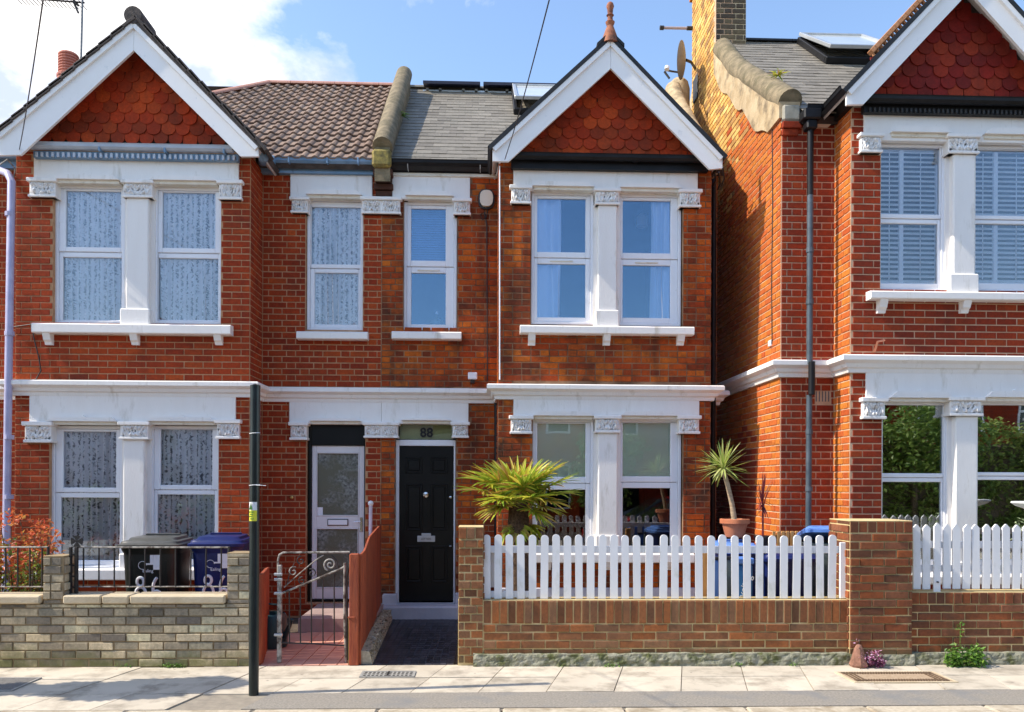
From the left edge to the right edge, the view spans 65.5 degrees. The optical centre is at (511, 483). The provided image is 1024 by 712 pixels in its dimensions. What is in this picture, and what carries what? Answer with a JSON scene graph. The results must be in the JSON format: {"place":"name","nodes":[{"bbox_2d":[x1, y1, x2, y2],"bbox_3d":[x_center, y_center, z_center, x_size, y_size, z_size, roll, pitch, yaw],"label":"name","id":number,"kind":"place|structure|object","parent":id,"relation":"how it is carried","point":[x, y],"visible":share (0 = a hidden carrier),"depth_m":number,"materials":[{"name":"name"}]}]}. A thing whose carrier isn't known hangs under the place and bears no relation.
{"place":"outdoors","nodes":[
{"label":"outdoors","id":0,"kind":"place"},
{"bbox_2d":[259,632,347,665],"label":"garden path","id":1,"kind":"structure","parent":0,"point":[307,655],"depth_m":7.81,"materials":[{"name":"tile"}]},
{"bbox_2d":[259,567,268,664],"bbox_3d":[-2.412,1.248,7.750,0.043,0.826,0.954,0,0,-14],"label":"boarded fence","id":2,"kind":"object","parent":1,"relation":"on","point":[263,597],"visible":0.93,"depth_m":7.38,"materials":[{"name":"red wood"}]},
{"bbox_2d":[267,603,293,648],"bbox_3d":[-2.423,1.436,8.076,0.319,0.449,0.418,0,0,-30],"label":"watering can","id":3,"kind":"object","parent":1,"relation":"on","point":[272,631],"visible":0.41,"depth_m":7.99,"materials":[{"name":"teal plastic"}]},
{"bbox_2d":[287,618,457,664],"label":"ground","id":4,"kind":"structure","parent":0,"point":[294,628],"depth_m":9.16,"materials":[{"name":"soil"}]},
{"bbox_2d":[0,156,15,591],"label":"terraced house","id":5,"kind":"structure","parent":4,"relation":"on","point":[7,165],"depth_m":9.83,"materials":[{"name":"red brick"}]},
{"bbox_2d":[0,551,248,667],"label":"garden wall","id":6,"kind":"structure","parent":4,"relation":"on","point":[55,623],"depth_m":7.18,"materials":[{"name":"grey brick"}]},
{"bbox_2d":[0,546,49,586],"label":"iron railing","id":7,"kind":"object","parent":6,"relation":"on","point":[41,547],"visible":0.82,"depth_m":7.27,"materials":[{"name":"black metal"}]},
{"bbox_2d":[69,536,82,593],"bbox_3d":[-3.978,0.745,7.270,0.119,0.539,0.030,0,0,-2],"label":"iron post","id":8,"kind":"object","parent":6,"relation":"on","point":[76,554],"visible":0.92,"depth_m":7.26,"materials":[{"name":"black metal"}]},
{"bbox_2d":[74,546,229,592],"bbox_3d":[-3.298,0.798,7.309,1.406,0.440,0.026,0,0,-2],"label":"iron railing","id":9,"kind":"object","parent":6,"relation":"on","point":[144,547],"visible":0.88,"depth_m":7.30,"materials":[{"name":"black metal"}]},
{"bbox_2d":[0,6,401,617],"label":"terraced house","id":10,"kind":"structure","parent":4,"relation":"on","point":[137,114],"depth_m":9.44,"materials":[{"name":"red brick"}]},
{"bbox_2d":[19,0,43,149],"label":"phone wire","id":11,"kind":"object","parent":10,"relation":"attached to","point":[33,66],"visible":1,"depth_m":5.76,"materials":[{"name":"black metal"}]},
{"bbox_2d":[18,0,86,57],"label":"television aerial","id":12,"kind":"object","parent":10,"relation":"attached to","point":[75,2],"visible":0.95,"depth_m":11.77,"materials":[{"name":"black metal"}]},
{"bbox_2d":[56,50,78,77],"bbox_3d":[-6.556,-6.009,11.777,0.320,0.680,0.315,0,0,-2],"label":"chimney pot","id":13,"kind":"object","parent":10,"relation":"on","point":[67,59],"visible":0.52,"depth_m":11.65,"materials":[{"name":"ceramic"}]},
{"bbox_2d":[52,426,121,566],"bbox_3d":[-5.032,0.163,9.480,0.829,1.688,0.100,0,0,-2],"label":"window","id":14,"kind":"structure","parent":10,"relation":"in","point":[58,449],"depth_m":9.44,"materials":[{"name":"white plastic"}]},
{"bbox_2d":[60,432,119,559],"bbox_3d":[-5.033,0.163,9.505,0.769,1.628,0.064,0,0,-2],"label":"net curtain","id":15,"kind":"object","parent":10,"relation":"hanging from","point":[105,539],"visible":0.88,"depth_m":9.50,"materials":[{"name":"fabric"}]},
{"bbox_2d":[55,186,124,322],"bbox_3d":[-4.999,-2.708,9.481,0.811,1.640,0.100,0,0,-2],"label":"window","id":16,"kind":"structure","parent":10,"relation":"in","point":[62,251],"depth_m":9.44,"materials":[{"name":"white plastic"}]},
{"bbox_2d":[64,192,121,319],"bbox_3d":[-5.000,-2.708,9.505,0.751,1.580,0.064,0,0,-2],"label":"net curtain","id":17,"kind":"object","parent":10,"relation":"hanging from","point":[84,311],"visible":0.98,"depth_m":9.51,"materials":[{"name":"fabric"}]},
{"bbox_2d":[151,426,218,566],"bbox_3d":[-3.888,0.164,9.520,0.818,1.696,0.100,0,0,-2],"label":"window","id":18,"kind":"structure","parent":10,"relation":"in","point":[158,489],"depth_m":9.48,"materials":[{"name":"white plastic"}]},
{"bbox_2d":[159,430,214,558],"bbox_3d":[-3.888,0.164,9.544,0.758,1.636,0.063,0,0,-2],"label":"net curtain","id":19,"kind":"object","parent":10,"relation":"hanging from","point":[175,444],"visible":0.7,"depth_m":9.54,"materials":[{"name":"fabric"}]},
{"bbox_2d":[155,187,220,324],"bbox_3d":[-3.849,-2.707,9.521,0.801,1.623,0.100,0,0,-2],"label":"window","id":20,"kind":"structure","parent":10,"relation":"in","point":[161,252],"depth_m":9.49,"materials":[{"name":"white plastic"}]},
{"bbox_2d":[160,193,217,319],"bbox_3d":[-3.849,-2.707,9.547,0.740,1.563,0.062,0,0,-2],"label":"net curtain","id":21,"kind":"object","parent":10,"relation":"hanging from","point":[183,304],"visible":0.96,"depth_m":9.54,"materials":[{"name":"fabric"}]},
{"bbox_2d":[307,201,362,329],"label":"window","id":22,"kind":"structure","parent":10,"relation":"in","point":[312,269],"depth_m":10.04,"materials":[{"name":"white plastic"}]},
{"bbox_2d":[312,208,359,324],"bbox_3d":[-2.230,-2.755,10.104,0.640,1.601,0.084,0,0,-2],"label":"net curtain","id":23,"kind":"object","parent":10,"relation":"hanging from","point":[333,306],"visible":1,"depth_m":10.11,"materials":[{"name":"fabric"}]},
{"bbox_2d":[312,445,363,598],"bbox_3d":[-2.199,0.490,10.068,0.661,1.939,0.102,0,0,-2],"label":"door","id":24,"kind":"structure","parent":10,"relation":"in","point":[337,471],"depth_m":10.08,"materials":[{"name":"grey plastic"}]},
{"bbox_2d":[298,603,383,632],"bbox_3d":[-1.990,1.607,9.517,0.840,0.210,1.240,0,0,-2],"label":"entrance step","id":25,"kind":"object","parent":4,"relation":"on","point":[317,619],"visible":0.34,"depth_m":8.90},
{"bbox_2d":[368,501,373,534],"bbox_3d":[-1.732,0.886,9.745,0.072,1.355,0.070,0,0,-2],"label":"ball topped rail","id":26,"kind":"object","parent":25,"relation":"on","point":[370,503],"visible":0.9,"depth_m":9.73,"materials":[{"name":"white metal"}]},
{"bbox_2d":[348,524,380,665],"bbox_3d":[-1.508,1.084,8.555,0.119,1.161,2.595,0,0,-3],"label":"boarded fence","id":27,"kind":"object","parent":4,"relation":"on","point":[364,585],"visible":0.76,"depth_m":7.52,"materials":[{"name":"red wood"}]},
{"bbox_2d":[274,551,349,662],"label":"garden gate","id":28,"kind":"structure","parent":27,"relation":"attached to","point":[279,593],"depth_m":7.36,"materials":[{"name":"metal"}]},
{"bbox_2d":[372,1,729,619],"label":"terraced house","id":29,"kind":"structure","parent":4,"relation":"on","point":[611,140],"depth_m":9.68,"materials":[{"name":"orange brick"}]},
{"bbox_2d":[399,446,453,600],"bbox_3d":[-1.086,0.510,10.106,0.686,1.969,0.124,0,0,-2],"label":"door","id":30,"kind":"structure","parent":29,"relation":"in","point":[426,488],"depth_m":10.11,"materials":[{"name":"black paint"}]},
{"bbox_2d":[411,209,445,260],"bbox_3d":[-1.063,-3.162,10.219,0.462,0.750,0.040,0,0,-2],"label":"venetian blind","id":31,"kind":"object","parent":29,"relation":"attached to","point":[428,237],"visible":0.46,"depth_m":10.22,"materials":[{"name":"blue"}]},
{"bbox_2d":[404,202,456,329],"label":"window","id":32,"kind":"structure","parent":29,"relation":"in","point":[410,267],"depth_m":10.08,"materials":[{"name":"white plastic"}]},
{"bbox_2d":[429,311,443,324],"bbox_3d":[-0.974,-2.125,10.302,0.200,0.210,0.195,0,0,-2],"label":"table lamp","id":33,"kind":"object","parent":29,"relation":"in","point":[436,321],"visible":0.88,"depth_m":10.23,"materials":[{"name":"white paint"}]},
{"bbox_2d":[504,0,549,159],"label":"phone wire","id":34,"kind":"object","parent":29,"relation":"attached to","point":[530,72],"visible":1,"depth_m":6.26,"materials":[{"name":"black metal"}]},
{"bbox_2d":[537,199,560,316],"bbox_3d":[0.429,-2.723,9.712,0.334,1.507,0.096,0,0,-2],"label":"curtain","id":35,"kind":"object","parent":29,"relation":"hanging from","point":[548,240],"visible":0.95,"depth_m":9.71,"materials":[{"name":"white fabric"}]},
{"bbox_2d":[535,422,584,476],"bbox_3d":[0.600,-0.397,9.682,0.667,0.720,0.024,0,0,-2],"label":"roller blind","id":36,"kind":"object","parent":29,"relation":"attached to","point":[556,443],"visible":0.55,"depth_m":9.68,"materials":[{"name":"fabric"}]},
{"bbox_2d":[531,192,593,325],"bbox_3d":[0.607,-2.721,9.677,0.753,1.601,0.100,0,0,-2],"label":"window","id":37,"kind":"structure","parent":29,"relation":"in","point":[537,258],"depth_m":9.64,"materials":[{"name":"white plastic"}]},
{"bbox_2d":[532,419,593,545],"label":"window","id":38,"kind":"structure","parent":29,"relation":"in","point":[589,424],"depth_m":9.65,"materials":[{"name":"white plastic"}]},
{"bbox_2d":[622,422,669,475],"bbox_3d":[1.641,-0.399,9.718,0.672,0.723,0.024,0,0,-2],"label":"roller blind","id":39,"kind":"object","parent":29,"relation":"attached to","point":[646,449],"visible":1,"depth_m":9.72,"materials":[{"name":"fabric"}]},
{"bbox_2d":[619,194,680,326],"bbox_3d":[1.666,-2.710,9.714,0.771,1.601,0.100,0,0,-2],"label":"window","id":40,"kind":"structure","parent":29,"relation":"in","point":[673,259],"depth_m":9.68,"materials":[{"name":"white plastic"}]},
{"bbox_2d":[619,420,680,545],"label":"window","id":41,"kind":"structure","parent":29,"relation":"in","point":[675,439],"depth_m":9.68,"materials":[{"name":"white plastic"}]},
{"bbox_2d":[649,202,669,317],"bbox_3d":[1.840,-2.721,9.756,0.309,1.521,0.093,0,0,7],"label":"curtain","id":42,"kind":"object","parent":29,"relation":"hanging from","point":[660,275],"visible":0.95,"depth_m":9.75,"materials":[{"name":"fabric"}]},
{"bbox_2d":[689,0,1023,588],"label":"terraced house","id":43,"kind":"structure","parent":4,"relation":"on","point":[830,345],"depth_m":8.83,"materials":[{"name":"brick"}]},
{"bbox_2d":[659,25,692,30],"bbox_3d":[2.577,-7.145,12.497,0.518,0.069,0.068,0,0,-2],"label":"aerial boom","id":44,"kind":"object","parent":43,"relation":"attached to","point":[687,28],"visible":1,"depth_m":12.48,"materials":[{"name":"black metal"}]},
{"bbox_2d":[664,40,698,103],"bbox_3d":[2.620,-6.338,12.149,0.168,0.727,1.076,0,0,37],"label":"satellite dish","id":45,"kind":"object","parent":43,"relation":"attached to","point":[682,59],"visible":1,"depth_m":12.05,"materials":[{"name":"grey paint"}]},
{"bbox_2d":[767,68,791,80],"bbox_3d":[3.130,-4.824,9.356,0.285,0.097,0.239,0,0,-31],"label":"fern tuft","id":46,"kind":"object","parent":43,"relation":"on","point":[779,74],"visible":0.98,"depth_m":9.35,"materials":[{"name":"plant"}]},
{"bbox_2d":[881,149,937,283],"bbox_3d":[4.300,-2.907,8.681,0.689,1.501,0.052,0,0,-2],"label":"window shutter","id":47,"kind":"object","parent":43,"relation":"attached to","point":[900,233],"depth_m":8.67,"materials":[{"name":"white wood"}]},
{"bbox_2d":[882,405,937,469],"bbox_3d":[4.325,-0.503,8.757,0.712,0.802,0.040,0,0,-2],"label":"venetian blind","id":48,"kind":"object","parent":43,"relation":"attached to","point":[910,441],"visible":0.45,"depth_m":8.76,"materials":[{"name":"white plastic"}]},
{"bbox_2d":[880,143,944,290],"bbox_3d":[4.315,-2.871,8.656,0.740,1.606,0.100,0,0,-2],"label":"window","id":49,"kind":"structure","parent":43,"relation":"in","point":[896,219],"depth_m":8.63,"materials":[{"name":"white plastic"}]},
{"bbox_2d":[882,402,946,572],"bbox_3d":[4.337,0.052,8.657,0.751,1.876,0.100,0,0,-2],"label":"window","id":50,"kind":"structure","parent":43,"relation":"in","point":[940,477],"depth_m":8.63,"materials":[{"name":"white plastic"}]},
{"bbox_2d":[975,151,1023,283],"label":"window shutter","id":51,"kind":"object","parent":43,"relation":"attached to","point":[995,238],"depth_m":8.71,"materials":[{"name":"white wood"}]},
{"bbox_2d":[975,145,1023,291],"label":"window","id":52,"kind":"structure","parent":43,"relation":"in","point":[979,219],"depth_m":8.66,"materials":[{"name":"white plastic"}]},
{"bbox_2d":[978,405,1023,469],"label":"venetian blind","id":53,"kind":"object","parent":43,"relation":"attached to","point":[1000,441],"visible":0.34,"depth_m":8.79,"materials":[{"name":"white plastic"}]},
{"bbox_2d":[978,402,1023,572],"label":"window","id":54,"kind":"structure","parent":43,"relation":"in","point":[981,475],"depth_m":8.66,"materials":[{"name":"white plastic"}]},
{"bbox_2d":[911,589,1023,665],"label":"garden wall","id":55,"kind":"structure","parent":4,"relation":"on","point":[992,620],"depth_m":7.45,"materials":[{"name":"brick"}]},
{"bbox_2d":[912,523,1023,591],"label":"picket fence","id":56,"kind":"object","parent":55,"relation":"on","point":[970,544],"visible":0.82,"depth_m":7.51,"materials":[{"name":"white paint"}]},
{"bbox_2d":[361,619,457,665],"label":"black path","id":57,"kind":"structure","parent":0,"point":[420,642],"depth_m":8.28,"materials":[{"name":"tile"}]},
{"bbox_2d":[361,609,391,664],"bbox_3d":[-1.441,1.598,8.513,0.157,0.137,2.403,0,0,-4],"label":"path edging","id":58,"kind":"object","parent":57,"relation":"on","point":[375,638],"visible":0.96,"depth_m":8.10,"materials":[{"name":"grey concrete"}]},
{"bbox_2d":[0,665,1023,711],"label":"pavement","id":59,"kind":"structure","parent":0,"point":[471,688],"depth_m":6.44,"materials":[{"name":"grey concrete"}]},
{"bbox_2d":[0,677,41,691],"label":"inspection cover","id":60,"kind":"object","parent":59,"relation":"on","point":[9,684],"visible":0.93,"depth_m":6.58,"materials":[{"name":"grey metal"}]},
{"bbox_2d":[249,384,265,695],"bbox_3d":[-2.011,0.461,6.302,0.144,2.502,0.094,0,0,-2],"label":"street post","id":61,"kind":"object","parent":59,"relation":"on","point":[254,526],"visible":0.98,"depth_m":6.27,"materials":[{"name":"black metal"}]},
{"bbox_2d":[359,671,415,677],"bbox_3d":[-1.080,1.675,6.940,0.472,0.042,0.207,0,0,-2],"label":"drain grate","id":62,"kind":"object","parent":59,"relation":"on","point":[364,674],"visible":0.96,"depth_m":6.92,"materials":[{"name":"grey metal"}]},
{"bbox_2d":[120,662,796,667],"bbox_3d":[-0.464,1.655,7.239,6.218,0.072,0.073,0,0,-1],"label":"wall foot moss","id":63,"kind":"object","parent":59,"relation":"on","point":[169,665],"depth_m":7.18,"materials":[{"name":"green plant"}]},
{"bbox_2d":[458,525,849,666],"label":"garden wall","id":64,"kind":"structure","parent":59,"relation":"on","point":[647,632],"depth_m":7.33,"materials":[{"name":"brown brick"}]},
{"bbox_2d":[483,534,845,598],"bbox_3d":[1.435,0.772,7.460,3.414,0.595,0.130,0,0,-2],"label":"picket fence","id":65,"kind":"object","parent":64,"relation":"on","point":[492,571],"visible":1,"depth_m":7.41,"materials":[{"name":"white paint"}]},
{"bbox_2d":[849,644,867,668],"bbox_3d":[3.190,1.585,7.316,0.162,0.215,0.166,0,0,-2],"label":"leaning stone","id":66,"kind":"object","parent":59,"relation":"on","point":[856,660],"visible":0.97,"depth_m":7.27,"materials":[{"name":"stone"}]},
{"bbox_2d":[829,518,914,665],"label":"brick pier","id":67,"kind":"structure","parent":59,"relation":"on","point":[878,575],"depth_m":7.38,"materials":[{"name":"brown brick"}]},
{"bbox_2d":[856,639,887,667],"bbox_3d":[3.279,1.554,7.286,0.325,0.283,0.135,0,0,-2],"label":"flowering weed","id":68,"kind":"object","parent":59,"relation":"on","point":[878,662],"visible":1,"depth_m":7.27,"materials":[{"name":"purple plant"}]},
{"bbox_2d":[834,671,957,683],"bbox_3d":[3.320,1.691,6.906,0.892,0.045,0.384,0,0,-2],"label":"inspection cover","id":69,"kind":"object","parent":59,"relation":"on","point":[888,677],"visible":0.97,"depth_m":6.88,"materials":[{"name":"metal"}]},
{"bbox_2d":[943,621,989,667],"bbox_3d":[4.174,1.500,7.337,0.421,0.459,0.200,0,0,-2],"label":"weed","id":70,"kind":"object","parent":59,"relation":"on","point":[976,656],"visible":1,"depth_m":7.31,"materials":[{"name":"green plant"}]},
{"bbox_2d":[0,0,1023,123],"label":"sky","id":71,"kind":"structure","parent":0,"point":[232,43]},
{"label":"garden paving","id":72,"kind":"structure","parent":0,"visible":0},
{"bbox_2d":[455,455,582,590],"bbox_3d":[0.060,0.681,8.426,1.390,1.979,1.051,0,0,-2],"label":"fan palm","id":73,"kind":"object","parent":72,"relation":"on","point":[516,488],"visible":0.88,"depth_m":8.34,"materials":[{"name":"green plant"}]},
{"bbox_2d":[715,557,718,596],"bbox_3d":[2.002,1.198,7.800,0.080,0.960,0.060,0,0,-2],"label":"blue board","id":74,"kind":"object","parent":72,"relation":"on","point":[716,576],"visible":0.14,"depth_m":7.78,"materials":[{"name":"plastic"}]},
{"bbox_2d":[727,556,730,596],"bbox_3d":[2.122,1.194,7.759,0.115,0.970,0.050,0,0,-2],"label":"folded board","id":75,"kind":"object","parent":72,"relation":"on","point":[728,576],"visible":0.11,"depth_m":7.74,"materials":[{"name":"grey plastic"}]},
{"bbox_2d":[715,539,763,596],"bbox_3d":[2.277,1.129,8.189,0.486,1.100,0.633,0,0,2],"label":"wheeled bin","id":76,"kind":"object","parent":72,"relation":"on","point":[728,543],"visible":0.08,"depth_m":7.93,"materials":[{"name":"blue plastic"}]},
{"bbox_2d":[720,518,749,537],"bbox_3d":[2.289,0.456,8.185,0.300,0.186,0.300,0,0,-2],"label":"plant pot","id":77,"kind":"object","parent":76,"relation":"on","point":[737,527],"visible":0.96,"depth_m":8.09,"materials":[{"name":"ceramic"}]},
{"bbox_2d":[693,440,749,518],"bbox_3d":[2.158,-0.027,8.162,0.621,0.888,0.597,0,0,-2],"label":"yucca plant","id":78,"kind":"object","parent":77,"relation":"in","point":[721,464],"visible":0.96,"depth_m":8.16,"materials":[{"name":"green plant"}]},
{"bbox_2d":[739,556,753,596],"bbox_3d":[2.228,1.199,7.773,0.210,0.960,0.200,0,0,-2],"label":"recycling box","id":79,"kind":"object","parent":72,"relation":"on","point":[741,575],"visible":0.23,"depth_m":7.68,"materials":[{"name":"blue plastic"}]},
{"bbox_2d":[703,531,799,596],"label":"timber bin store","id":80,"kind":"structure","parent":72,"relation":"on","point":[790,537],"depth_m":8.71,"materials":[{"name":"wood"}]},
{"bbox_2d":[763,553,815,596],"bbox_3d":[2.741,1.166,8.105,0.604,1.030,0.656,0,0,-2],"label":"wheeled bin","id":81,"kind":"object","parent":72,"relation":"on","point":[765,571],"visible":0.1,"depth_m":7.84,"materials":[{"name":"blue plastic"}]},
{"bbox_2d":[754,535,769,545],"bbox_3d":[2.549,0.590,8.094,0.180,0.120,0.180,0,0,-2],"label":"plant pot","id":82,"kind":"object","parent":81,"relation":"on","point":[765,540],"visible":0.48,"depth_m":8.02,"materials":[{"name":"black metal"}]},
{"bbox_2d":[755,472,773,535],"bbox_3d":[2.538,0.223,8.080,0.204,0.675,0.281,0,0,34],"label":"cordyline plant","id":83,"kind":"object","parent":82,"relation":"on","point":[762,495],"visible":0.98,"depth_m":8.08,"materials":[{"name":"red plant"}]},
{"bbox_2d":[797,525,829,596],"bbox_3d":[3.303,1.061,8.433,0.550,1.245,0.567,0,0,6],"label":"wheeled bin","id":84,"kind":"object","parent":72,"relation":"on","point":[812,532],"visible":0.19,"depth_m":8.21,"materials":[{"name":"blue plastic"}]},
{"bbox_2d":[1010,501,1023,508],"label":"bird bath","id":85,"kind":"object","parent":72,"relation":"on","point":[1020,504],"visible":1,"depth_m":8.09,"materials":[{"name":"white stone"}]},
{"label":"garden bed","id":86,"kind":"structure","parent":0,"visible":0},
{"bbox_2d":[0,507,65,591],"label":"garden shrub","id":87,"kind":"object","parent":86,"relation":"on","point":[35,566],"visible":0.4,"depth_m":7.65,"materials":[{"name":"brown plant"}]},
{"bbox_2d":[117,533,192,592],"bbox_3d":[-3.735,1.095,8.428,0.634,1.120,0.806,0,0,-7],"label":"wheeled bin","id":88,"kind":"object","parent":86,"relation":"on","point":[167,562],"visible":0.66,"depth_m":8.11,"materials":[{"name":"black plastic"}]},
{"bbox_2d":[187,532,248,591],"bbox_3d":[-3.119,1.097,8.600,0.592,1.120,0.806,0,0,-8],"label":"wheeled bin","id":89,"kind":"object","parent":86,"relation":"on","point":[236,541],"visible":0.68,"depth_m":8.26,"materials":[{"name":"blue plastic"}]}
]}

